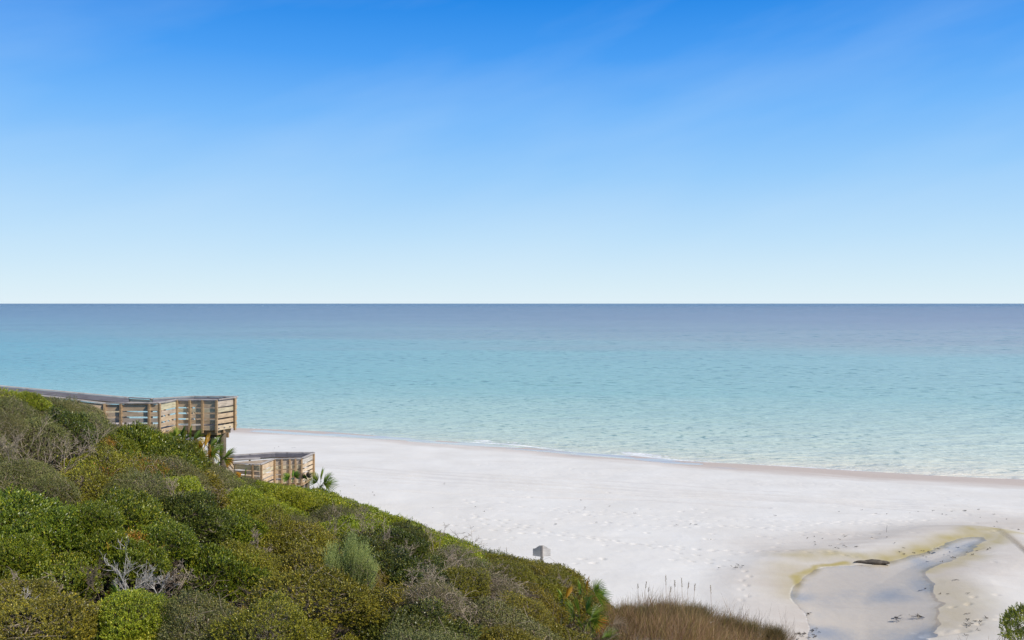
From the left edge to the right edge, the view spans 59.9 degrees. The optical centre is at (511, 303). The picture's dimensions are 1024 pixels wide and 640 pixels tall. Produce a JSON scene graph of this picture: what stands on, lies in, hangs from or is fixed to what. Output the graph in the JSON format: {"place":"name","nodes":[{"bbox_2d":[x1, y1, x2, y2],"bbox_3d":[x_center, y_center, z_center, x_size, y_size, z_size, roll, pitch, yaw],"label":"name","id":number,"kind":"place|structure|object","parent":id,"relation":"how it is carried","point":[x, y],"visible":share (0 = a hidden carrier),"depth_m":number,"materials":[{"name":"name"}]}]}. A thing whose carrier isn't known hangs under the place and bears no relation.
{"place":"outdoors","nodes":[
{"label":"outdoors","id":0,"kind":"place"},
{"bbox_2d":[0,304,1023,478],"bbox_3d":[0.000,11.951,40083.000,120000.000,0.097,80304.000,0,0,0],"label":"sea","id":1,"kind":"structure","parent":0,"point":[930,389],"depth_m":154.38,"materials":[{"name":"liquid"}]},
{"bbox_2d":[0,423,1023,639],"bbox_3d":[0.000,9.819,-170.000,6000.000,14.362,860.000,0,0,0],"label":"beach sand","id":2,"kind":"structure","parent":0,"point":[616,529],"depth_m":43.06,"materials":[{"name":"sand"}]},
{"bbox_2d":[0,410,26,441],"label":"scrub shrub","id":3,"kind":"object","parent":2,"relation":"on","point":[5,417],"visible":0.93,"depth_m":21.69,"materials":[{"name":"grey plant"}]},
{"bbox_2d":[0,551,27,592],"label":"scrub shrub","id":4,"kind":"object","parent":2,"relation":"on","point":[5,573],"visible":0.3,"depth_m":14.53,"materials":[{"name":"green plant"}]},
{"bbox_2d":[0,453,37,491],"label":"scrub shrub","id":5,"kind":"object","parent":2,"relation":"on","point":[3,472],"visible":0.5,"depth_m":19.04,"materials":[{"name":"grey plant"}]},
{"bbox_2d":[0,393,41,424],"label":"scrub shrub","id":6,"kind":"object","parent":2,"relation":"on","point":[24,405],"visible":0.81,"depth_m":24.73,"materials":[{"name":"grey plant"}]},
{"bbox_2d":[0,530,53,577],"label":"scrub shrub","id":7,"kind":"object","parent":2,"relation":"on","point":[39,549],"visible":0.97,"depth_m":14.88,"materials":[{"name":"green plant"}]},
{"bbox_2d":[3,390,52,411],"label":"scrub shrub","id":8,"kind":"object","parent":2,"relation":"on","point":[33,398],"visible":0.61,"depth_m":27.05,"materials":[{"name":"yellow plant"}]},
{"bbox_2d":[0,455,58,486],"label":"scrub shrub","id":9,"kind":"object","parent":2,"relation":"on","point":[39,465],"visible":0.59,"depth_m":19.46,"materials":[{"name":"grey plant"}]},
{"bbox_2d":[0,574,60,627],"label":"scrub shrub","id":10,"kind":"object","parent":2,"relation":"on","point":[9,588],"visible":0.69,"depth_m":13.49,"materials":[{"name":"green plant"}]},
{"bbox_2d":[5,408,61,477],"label":"dead shrub","id":11,"kind":"object","parent":2,"relation":"on","point":[34,438],"visible":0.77,"depth_m":20.00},
{"bbox_2d":[0,483,74,532],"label":"scrub shrub","id":12,"kind":"object","parent":2,"relation":"on","point":[12,507],"visible":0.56,"depth_m":16.64,"materials":[{"name":"green plant"}]},
{"bbox_2d":[8,413,78,470],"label":"scrub shrub","id":13,"kind":"object","parent":2,"relation":"on","point":[56,429],"visible":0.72,"depth_m":22.44,"materials":[{"name":"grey plant"}]},
{"bbox_2d":[0,503,92,554],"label":"scrub shrub","id":14,"kind":"object","parent":2,"relation":"on","point":[36,519],"visible":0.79,"depth_m":15.84,"materials":[{"name":"green plant"}]},
{"bbox_2d":[21,468,82,506],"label":"scrub shrub","id":15,"kind":"object","parent":2,"relation":"on","point":[48,479],"visible":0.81,"depth_m":18.86,"materials":[{"name":"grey plant"}]},
{"bbox_2d":[0,590,108,639],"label":"scrub shrub","id":16,"kind":"object","parent":2,"relation":"on","point":[84,623],"visible":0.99,"depth_m":12.31,"materials":[{"name":"green plant"}]},
{"bbox_2d":[2,550,106,604],"bbox_3d":[-7.678,4.761,15.059,1.530,0.990,2.077,0,0,-19],"label":"scrub shrub","id":17,"kind":"object","parent":2,"relation":"on","point":[72,565],"visible":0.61,"depth_m":14.93,"materials":[{"name":"green plant"}]},
{"bbox_2d":[26,403,104,464],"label":"scrub shrub","id":18,"kind":"object","parent":2,"relation":"on","point":[73,422],"visible":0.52,"depth_m":23.73,"materials":[{"name":"green plant"}]},
{"bbox_2d":[37,462,106,506],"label":"scrub shrub","id":19,"kind":"object","parent":2,"relation":"on","point":[73,474],"visible":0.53,"depth_m":19.69,"materials":[{"name":"green plant"}]},
{"bbox_2d":[51,430,98,472],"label":"dead shrub","id":20,"kind":"object","parent":2,"relation":"on","point":[81,449],"visible":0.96,"depth_m":20.59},
{"bbox_2d":[62,498,125,532],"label":"scrub shrub","id":21,"kind":"object","parent":2,"relation":"on","point":[100,509],"visible":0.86,"depth_m":16.54,"materials":[{"name":"green plant"}]},
{"bbox_2d":[67,407,120,439],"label":"scrub shrub","id":22,"kind":"object","parent":2,"relation":"on","point":[103,422],"visible":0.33,"depth_m":27.39,"materials":[{"name":"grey plant"}]},
{"bbox_2d":[57,438,145,498],"bbox_3d":[-10.138,4.111,21.958,2.186,1.648,2.531,13,-3,-28],"label":"scrub shrub","id":23,"kind":"object","parent":2,"relation":"on","point":[114,457],"visible":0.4,"depth_m":21.72,"materials":[{"name":"green plant"}]},
{"bbox_2d":[74,522,141,582],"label":"scrub shrub","id":24,"kind":"object","parent":2,"relation":"on","point":[91,543],"visible":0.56,"depth_m":16.04,"materials":[{"name":"green plant"}]},
{"bbox_2d":[103,432,142,452],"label":"scrub shrub","id":25,"kind":"object","parent":2,"relation":"on","point":[126,442],"visible":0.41,"depth_m":26.78,"materials":[{"name":"green plant"}]},
{"bbox_2d":[87,483,172,545],"bbox_3d":[-7.855,4.431,17.947,1.863,1.436,2.249,0,0,-29],"label":"scrub shrub","id":26,"kind":"object","parent":2,"relation":"on","point":[142,504],"visible":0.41,"depth_m":17.80,"materials":[{"name":"green plant"}]},
{"bbox_2d":[91,464,169,498],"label":"scrub shrub","id":27,"kind":"object","parent":2,"relation":"on","point":[131,475],"visible":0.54,"depth_m":20.66,"materials":[{"name":"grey plant"}]},
{"bbox_2d":[100,533,160,607],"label":"dead shrub","id":28,"kind":"object","parent":2,"relation":"on","point":[143,580],"visible":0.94,"depth_m":14.28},
{"bbox_2d":[84,587,181,639],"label":"scrub shrub","id":29,"kind":"object","parent":2,"relation":"on","point":[139,597],"visible":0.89,"depth_m":12.93,"materials":[{"name":"green plant"}]},
{"bbox_2d":[91,451,176,484],"bbox_3d":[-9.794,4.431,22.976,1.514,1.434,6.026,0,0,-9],"label":"young shrub","id":30,"kind":"object","parent":2,"relation":"on","point":[148,460],"visible":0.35,"depth_m":23.03,"materials":[{"name":"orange plant"}]},
{"bbox_2d":[98,536,172,588],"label":"scrub shrub","id":31,"kind":"object","parent":2,"relation":"on","point":[159,558],"visible":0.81,"depth_m":15.69,"materials":[{"name":"green plant"}]},
{"bbox_2d":[106,527,174,586],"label":"young shrub","id":32,"kind":"object","parent":2,"relation":"on","point":[133,534],"visible":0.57,"depth_m":16.52,"materials":[{"name":"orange plant"}]},
{"bbox_2d":[114,420,177,455],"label":"scrub shrub","id":33,"kind":"object","parent":2,"relation":"on","point":[137,431],"visible":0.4,"depth_m":28.41,"materials":[{"name":"green plant"}]},
{"bbox_2d":[104,615,189,639],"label":"scrub shrub","id":34,"kind":"object","parent":2,"relation":"on","point":[141,637],"visible":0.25,"depth_m":12.70,"materials":[{"name":"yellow plant"}]},
{"bbox_2d":[133,569,179,594],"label":"dead shrub","id":35,"kind":"object","parent":2,"relation":"on","point":[162,585],"visible":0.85,"depth_m":14.81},
{"bbox_2d":[0,385,314,488],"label":"beach walkover","id":36,"kind":"object","parent":2,"relation":"on","point":[215,416],"visible":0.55,"depth_m":36.54,"materials":[{"name":"brown wood"}]},
{"bbox_2d":[127,518,202,563],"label":"scrub shrub","id":37,"kind":"object","parent":2,"relation":"on","point":[186,538],"visible":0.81,"depth_m":16.74,"materials":[{"name":"green plant"}]},
{"bbox_2d":[140,440,203,469],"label":"scrub shrub","id":38,"kind":"object","parent":2,"relation":"on","point":[180,449],"visible":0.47,"depth_m":27.44,"materials":[{"name":"green plant"}]},
{"bbox_2d":[131,451,213,493],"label":"scrub shrub","id":39,"kind":"object","parent":2,"relation":"on","point":[173,462],"visible":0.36,"depth_m":25.06,"materials":[{"name":"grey plant"}]},
{"bbox_2d":[150,474,204,499],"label":"scrub shrub","id":40,"kind":"object","parent":2,"relation":"on","point":[187,484],"visible":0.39,"depth_m":22.93,"materials":[{"name":"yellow plant"}]},
{"bbox_2d":[159,559,198,588],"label":"dead shrub","id":41,"kind":"object","parent":2,"relation":"on","point":[174,575],"visible":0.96,"depth_m":15.44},
{"bbox_2d":[172,435,212,473],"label":"scrub shrub","id":42,"kind":"object","parent":2,"relation":"on","point":[191,445],"visible":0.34,"depth_m":29.03,"materials":[{"name":"green plant"}]},
{"bbox_2d":[159,454,230,509],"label":"scrub shrub","id":43,"kind":"object","parent":2,"relation":"on","point":[215,481],"visible":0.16,"depth_m":26.57,"materials":[{"name":"green plant"}]},
{"bbox_2d":[153,489,238,542],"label":"scrub shrub","id":44,"kind":"object","parent":2,"relation":"on","point":[190,503],"visible":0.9,"depth_m":19.84,"materials":[{"name":"green plant"}]},
{"bbox_2d":[163,596,243,639],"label":"scrub shrub","id":45,"kind":"object","parent":2,"relation":"on","point":[208,622],"visible":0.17,"depth_m":13.05,"materials":[{"name":"green plant"}]},
{"bbox_2d":[142,586,267,639],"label":"scrub shrub","id":46,"kind":"object","parent":2,"relation":"on","point":[171,626],"visible":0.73,"depth_m":12.73,"materials":[{"name":"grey plant"}]},
{"bbox_2d":[193,432,225,459],"bbox_3d":[-11.489,5.430,33.826,1.329,1.138,1.019,0,0,0],"label":"palmetto","id":47,"kind":"object","parent":2,"relation":"on","point":[216,449],"visible":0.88,"depth_m":33.85,"materials":[{"name":"green plant"}]},
{"bbox_2d":[205,443,236,467],"bbox_3d":[-11.171,5.823,34.263,1.253,1.025,1.063,0,0,21],"label":"palmetto","id":48,"kind":"object","parent":2,"relation":"on","point":[228,459],"visible":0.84,"depth_m":34.26,"materials":[{"name":"green plant"}]},
{"bbox_2d":[175,541,271,603],"bbox_3d":[-5.722,5.338,17.312,2.018,1.353,1.778,7,-5,45],"label":"scrub shrub","id":49,"kind":"object","parent":2,"relation":"on","point":[217,555],"visible":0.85,"depth_m":16.87,"materials":[{"name":"green plant"}]},
{"bbox_2d":[204,506,272,552],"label":"scrub shrub","id":50,"kind":"object","parent":2,"relation":"on","point":[246,520],"visible":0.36,"depth_m":20.79,"materials":[{"name":"green plant"}]},
{"bbox_2d":[215,483,264,505],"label":"scrub shrub","id":51,"kind":"object","parent":2,"relation":"on","point":[248,492],"visible":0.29,"depth_m":28.08,"materials":[{"name":"green plant"}]},
{"bbox_2d":[207,535,282,590],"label":"scrub shrub","id":52,"kind":"object","parent":2,"relation":"on","point":[266,560],"visible":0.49,"depth_m":17.73,"materials":[{"name":"green plant"}]},
{"bbox_2d":[223,495,295,518],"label":"scrub shrub","id":53,"kind":"object","parent":2,"relation":"on","point":[240,504],"visible":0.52,"depth_m":25.92,"materials":[{"name":"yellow plant"}]},
{"bbox_2d":[232,502,299,549],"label":"scrub shrub","id":54,"kind":"object","parent":2,"relation":"on","point":[284,522],"visible":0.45,"depth_m":21.57,"materials":[{"name":"green plant"}]},
{"bbox_2d":[204,587,332,639],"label":"scrub shrub","id":55,"kind":"object","parent":2,"relation":"on","point":[253,617],"visible":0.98,"depth_m":12.28,"materials":[{"name":"green plant"}]},
{"bbox_2d":[241,526,343,569],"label":"scrub shrub","id":56,"kind":"object","parent":2,"relation":"on","point":[316,542],"visible":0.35,"depth_m":20.92,"materials":[{"name":"green plant"}]},
{"bbox_2d":[265,484,323,517],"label":"scrub shrub","id":57,"kind":"object","parent":2,"relation":"on","point":[305,500],"visible":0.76,"depth_m":28.21,"materials":[{"name":"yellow plant"}]},
{"bbox_2d":[263,518,339,554],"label":"scrub shrub","id":58,"kind":"object","parent":2,"relation":"on","point":[297,525],"visible":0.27,"depth_m":21.77,"materials":[{"name":"green plant"}]},
{"bbox_2d":[2,436,608,639],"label":"ground cover","id":59,"kind":"object","parent":2,"relation":"on","point":[130,578],"visible":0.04,"depth_m":16.72,"materials":[{"name":"green plant"}]},
{"bbox_2d":[271,543,341,591],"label":"scrub shrub","id":60,"kind":"object","parent":2,"relation":"on","point":[314,553],"visible":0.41,"depth_m":18.91,"materials":[{"name":"green plant"}]},
{"bbox_2d":[0,404,620,639],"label":"undergrowth","id":61,"kind":"object","parent":2,"relation":"on","point":[170,586],"visible":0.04,"depth_m":16.75,"materials":[{"name":"plant"}]},
{"bbox_2d":[240,565,393,633],"bbox_3d":[-3.177,4.872,14.535,2.715,1.176,1.884,2,-2,19],"label":"scrub shrub","id":62,"kind":"object","parent":2,"relation":"on","point":[362,601],"visible":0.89,"depth_m":14.20,"materials":[{"name":"green plant"}]},
{"bbox_2d":[307,467,339,492],"bbox_3d":[-8.215,7.689,38.723,1.458,1.210,1.114,0,0,0],"label":"palmetto","id":63,"kind":"object","parent":2,"relation":"on","point":[329,483],"visible":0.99,"depth_m":38.71,"materials":[{"name":"green plant"}]},
{"bbox_2d":[289,490,364,516],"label":"scrub shrub","id":64,"kind":"object","parent":2,"relation":"on","point":[331,500],"visible":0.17,"depth_m":29.76,"materials":[{"name":"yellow plant"}]},
{"bbox_2d":[301,521,360,535],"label":"scrub shrub","id":65,"kind":"object","parent":2,"relation":"on","point":[338,527],"visible":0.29,"depth_m":24.83,"materials":[{"name":"green plant"}]},
{"bbox_2d":[307,502,361,528],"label":"scrub shrub","id":66,"kind":"object","parent":2,"relation":"on","point":[323,511],"visible":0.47,"depth_m":27.12,"materials":[{"name":"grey plant"}]},
{"bbox_2d":[314,528,388,621],"bbox_3d":[-2.854,4.770,15.703,1.378,1.753,1.410,6,-3,-37],"label":"scrub shrub","id":67,"kind":"object","parent":2,"relation":"on","point":[355,564],"visible":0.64,"depth_m":15.63,"materials":[{"name":"green plant"}]},
{"bbox_2d":[328,512,377,537],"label":"scrub shrub","id":68,"kind":"object","parent":2,"relation":"on","point":[353,522],"visible":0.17,"depth_m":26.24,"materials":[{"name":"green plant"}]},
{"bbox_2d":[336,533,377,554],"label":"scrub shrub","id":69,"kind":"object","parent":2,"relation":"on","point":[342,544],"visible":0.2,"depth_m":21.83,"materials":[{"name":"green plant"}]},
{"bbox_2d":[332,524,395,557],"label":"scrub shrub","id":70,"kind":"object","parent":2,"relation":"on","point":[376,542],"visible":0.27,"depth_m":23.27,"materials":[{"name":"green plant"}]},
{"bbox_2d":[364,513,415,525],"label":"scrub shrub","id":71,"kind":"object","parent":2,"relation":"on","point":[394,518],"visible":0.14,"depth_m":28.23,"materials":[{"name":"green plant"}]},
{"bbox_2d":[365,546,431,585],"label":"scrub shrub","id":72,"kind":"object","parent":2,"relation":"on","point":[384,558],"visible":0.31,"depth_m":19.73,"materials":[{"name":"green plant"}]},
{"bbox_2d":[341,576,455,636],"bbox_3d":[-2.090,5.850,16.438,2.135,1.647,2.412,6,-3,-35],"label":"scrub shrub","id":73,"kind":"object","parent":2,"relation":"on","point":[390,600],"visible":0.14,"depth_m":16.29,"materials":[{"name":"green plant"}]},
{"bbox_2d":[375,526,431,556],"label":"scrub shrub","id":74,"kind":"object","parent":2,"relation":"on","point":[400,534],"visible":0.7,"depth_m":24.43,"materials":[{"name":"green plant"}]},
{"bbox_2d":[393,524,429,550],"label":"scrub shrub","id":75,"kind":"object","parent":2,"relation":"on","point":[415,531],"visible":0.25,"depth_m":25.68,"materials":[{"name":"green plant"}]},
{"bbox_2d":[373,618,458,639],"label":"scrub shrub","id":76,"kind":"object","parent":2,"relation":"on","point":[410,634],"visible":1,"depth_m":12.77,"materials":[{"name":"green plant"}]},
{"bbox_2d":[344,596,489,639],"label":"scrub shrub","id":77,"kind":"object","parent":2,"relation":"on","point":[414,608],"visible":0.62,"depth_m":14.28,"materials":[{"name":"green plant"}]},
{"bbox_2d":[369,612,475,639],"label":"scrub shrub","id":78,"kind":"object","parent":2,"relation":"on","point":[452,635],"visible":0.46,"depth_m":13.76,"materials":[{"name":"green plant"}]},
{"bbox_2d":[400,542,447,567],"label":"scrub shrub","id":79,"kind":"object","parent":2,"relation":"on","point":[425,556],"visible":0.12,"depth_m":24.04,"materials":[{"name":"green plant"}]},
{"bbox_2d":[381,552,477,605],"bbox_3d":[-1.756,6.127,19.150,2.121,1.159,1.966,3,-4,40],"label":"scrub shrub","id":80,"kind":"object","parent":2,"relation":"on","point":[399,573],"visible":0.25,"depth_m":18.91,"materials":[{"name":"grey plant"}]},
{"bbox_2d":[403,557,455,588],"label":"dead shrub","id":81,"kind":"object","parent":2,"relation":"on","point":[427,574],"visible":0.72,"depth_m":18.08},
{"bbox_2d":[394,572,481,620],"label":"scrub shrub","id":82,"kind":"object","parent":2,"relation":"on","point":[447,593],"visible":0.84,"depth_m":15.36,"materials":[{"name":"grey plant"}]},
{"bbox_2d":[438,542,475,567],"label":"scrub shrub","id":83,"kind":"object","parent":2,"relation":"on","point":[461,550],"visible":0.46,"depth_m":25.84,"materials":[{"name":"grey plant"}]},
{"bbox_2d":[432,538,486,567],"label":"scrub shrub","id":84,"kind":"object","parent":2,"relation":"on","point":[476,548],"visible":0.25,"depth_m":27.61,"materials":[{"name":"green plant"}]},
{"bbox_2d":[440,526,484,566],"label":"dead shrub","id":85,"kind":"object","parent":2,"relation":"on","point":[453,548],"visible":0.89,"depth_m":23.31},
{"bbox_2d":[442,564,492,604],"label":"scrub shrub","id":86,"kind":"object","parent":2,"relation":"on","point":[464,572],"visible":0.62,"depth_m":19.02,"materials":[{"name":"green plant"}]},
{"bbox_2d":[464,560,537,606],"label":"scrub shrub","id":87,"kind":"object","parent":2,"relation":"on","point":[499,584],"visible":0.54,"depth_m":19.65,"materials":[{"name":"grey plant"}]},
{"bbox_2d":[482,552,525,576],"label":"scrub shrub","id":88,"kind":"object","parent":2,"relation":"on","point":[508,557],"visible":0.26,"depth_m":29.31,"materials":[{"name":"green plant"}]},
{"bbox_2d":[445,595,564,639],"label":"scrub shrub","id":89,"kind":"object","parent":2,"relation":"on","point":[537,629],"visible":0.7,"depth_m":16.06,"materials":[{"name":"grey plant"}]},
{"bbox_2d":[475,623,543,639],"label":"scrub shrub","id":90,"kind":"object","parent":2,"relation":"on","point":[509,632],"visible":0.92,"depth_m":15.16,"materials":[{"name":"green plant"}]},
{"bbox_2d":[488,557,537,587],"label":"scrub shrub","id":91,"kind":"object","parent":2,"relation":"on","point":[516,570],"visible":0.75,"depth_m":22.59,"materials":[{"name":"green plant"}]},
{"bbox_2d":[489,586,555,634],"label":"scrub shrub","id":92,"kind":"object","parent":2,"relation":"on","point":[528,604],"visible":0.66,"depth_m":17.15,"materials":[{"name":"green plant"}]},
{"bbox_2d":[499,577,571,627],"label":"scrub shrub","id":93,"kind":"object","parent":2,"relation":"on","point":[543,596],"visible":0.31,"depth_m":20.55,"materials":[{"name":"green plant"}]},
{"bbox_2d":[520,561,568,576],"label":"scrub shrub","id":94,"kind":"object","parent":2,"relation":"on","point":[543,567],"visible":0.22,"depth_m":27.30,"materials":[{"name":"green plant"}]},
{"bbox_2d":[514,573,577,611],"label":"scrub shrub","id":95,"kind":"object","parent":2,"relation":"on","point":[548,584],"visible":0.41,"depth_m":23.04,"materials":[{"name":"green plant"}]},
{"bbox_2d":[521,558,594,592],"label":"scrub shrub","id":96,"kind":"object","parent":2,"relation":"on","point":[574,574],"visible":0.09,"depth_m":28.31,"materials":[{"name":"green plant"}]},
{"bbox_2d":[538,620,592,639],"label":"scrub shrub","id":97,"kind":"object","parent":2,"relation":"on","point":[572,634],"visible":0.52,"depth_m":17.34,"materials":[{"name":"green plant"}]},
{"bbox_2d":[545,564,591,595],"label":"scrub shrub","id":98,"kind":"object","parent":2,"relation":"on","point":[573,579],"visible":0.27,"depth_m":25.82,"materials":[{"name":"green plant"}]},
{"bbox_2d":[539,582,612,635],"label":"scrub shrub","id":99,"kind":"object","parent":2,"relation":"on","point":[582,609],"visible":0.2,"depth_m":23.20,"materials":[{"name":"green plant"}]},
{"bbox_2d":[565,594,608,634],"bbox_3d":[1.761,7.285,20.825,1.120,0.913,0.856,0,0,0],"label":"palmetto","id":100,"kind":"object","parent":2,"relation":"on","point":[594,615],"visible":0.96,"depth_m":20.86,"materials":[{"name":"green plant"}]},
{"bbox_2d":[577,577,612,606],"bbox_3d":[2.047,7.077,21.926,0.932,0.744,0.607,0,0,0],"label":"palmetto","id":101,"kind":"object","parent":2,"relation":"on","point":[600,593],"visible":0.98,"depth_m":21.89,"materials":[{"name":"green plant"}]},
{"bbox_2d":[586,585,786,639],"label":"dune grass","id":102,"kind":"structure","parent":2,"relation":"on","point":[657,624],"depth_m":23.07,"materials":[{"name":"plant"}]},
{"bbox_2d":[615,593,799,639],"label":"grass wisps","id":103,"kind":"object","parent":2,"relation":"on","point":[744,617],"depth_m":28.75,"materials":[{"name":"brown plant"}]},
{"bbox_2d":[754,621,797,639],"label":"grass tussock","id":104,"kind":"object","parent":2,"relation":"on","point":[777,633],"depth_m":27.13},
{"bbox_2d":[997,602,1023,639],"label":"scrub shrub","id":105,"kind":"object","parent":2,"relation":"on","point":[1010,615],"visible":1,"depth_m":18.08,"materials":[{"name":"green plant"}]},
{"bbox_2d":[0,0,1023,303],"label":"sky","id":106,"kind":"structure","parent":0,"point":[152,151],"materials":[{"name":"blue"}]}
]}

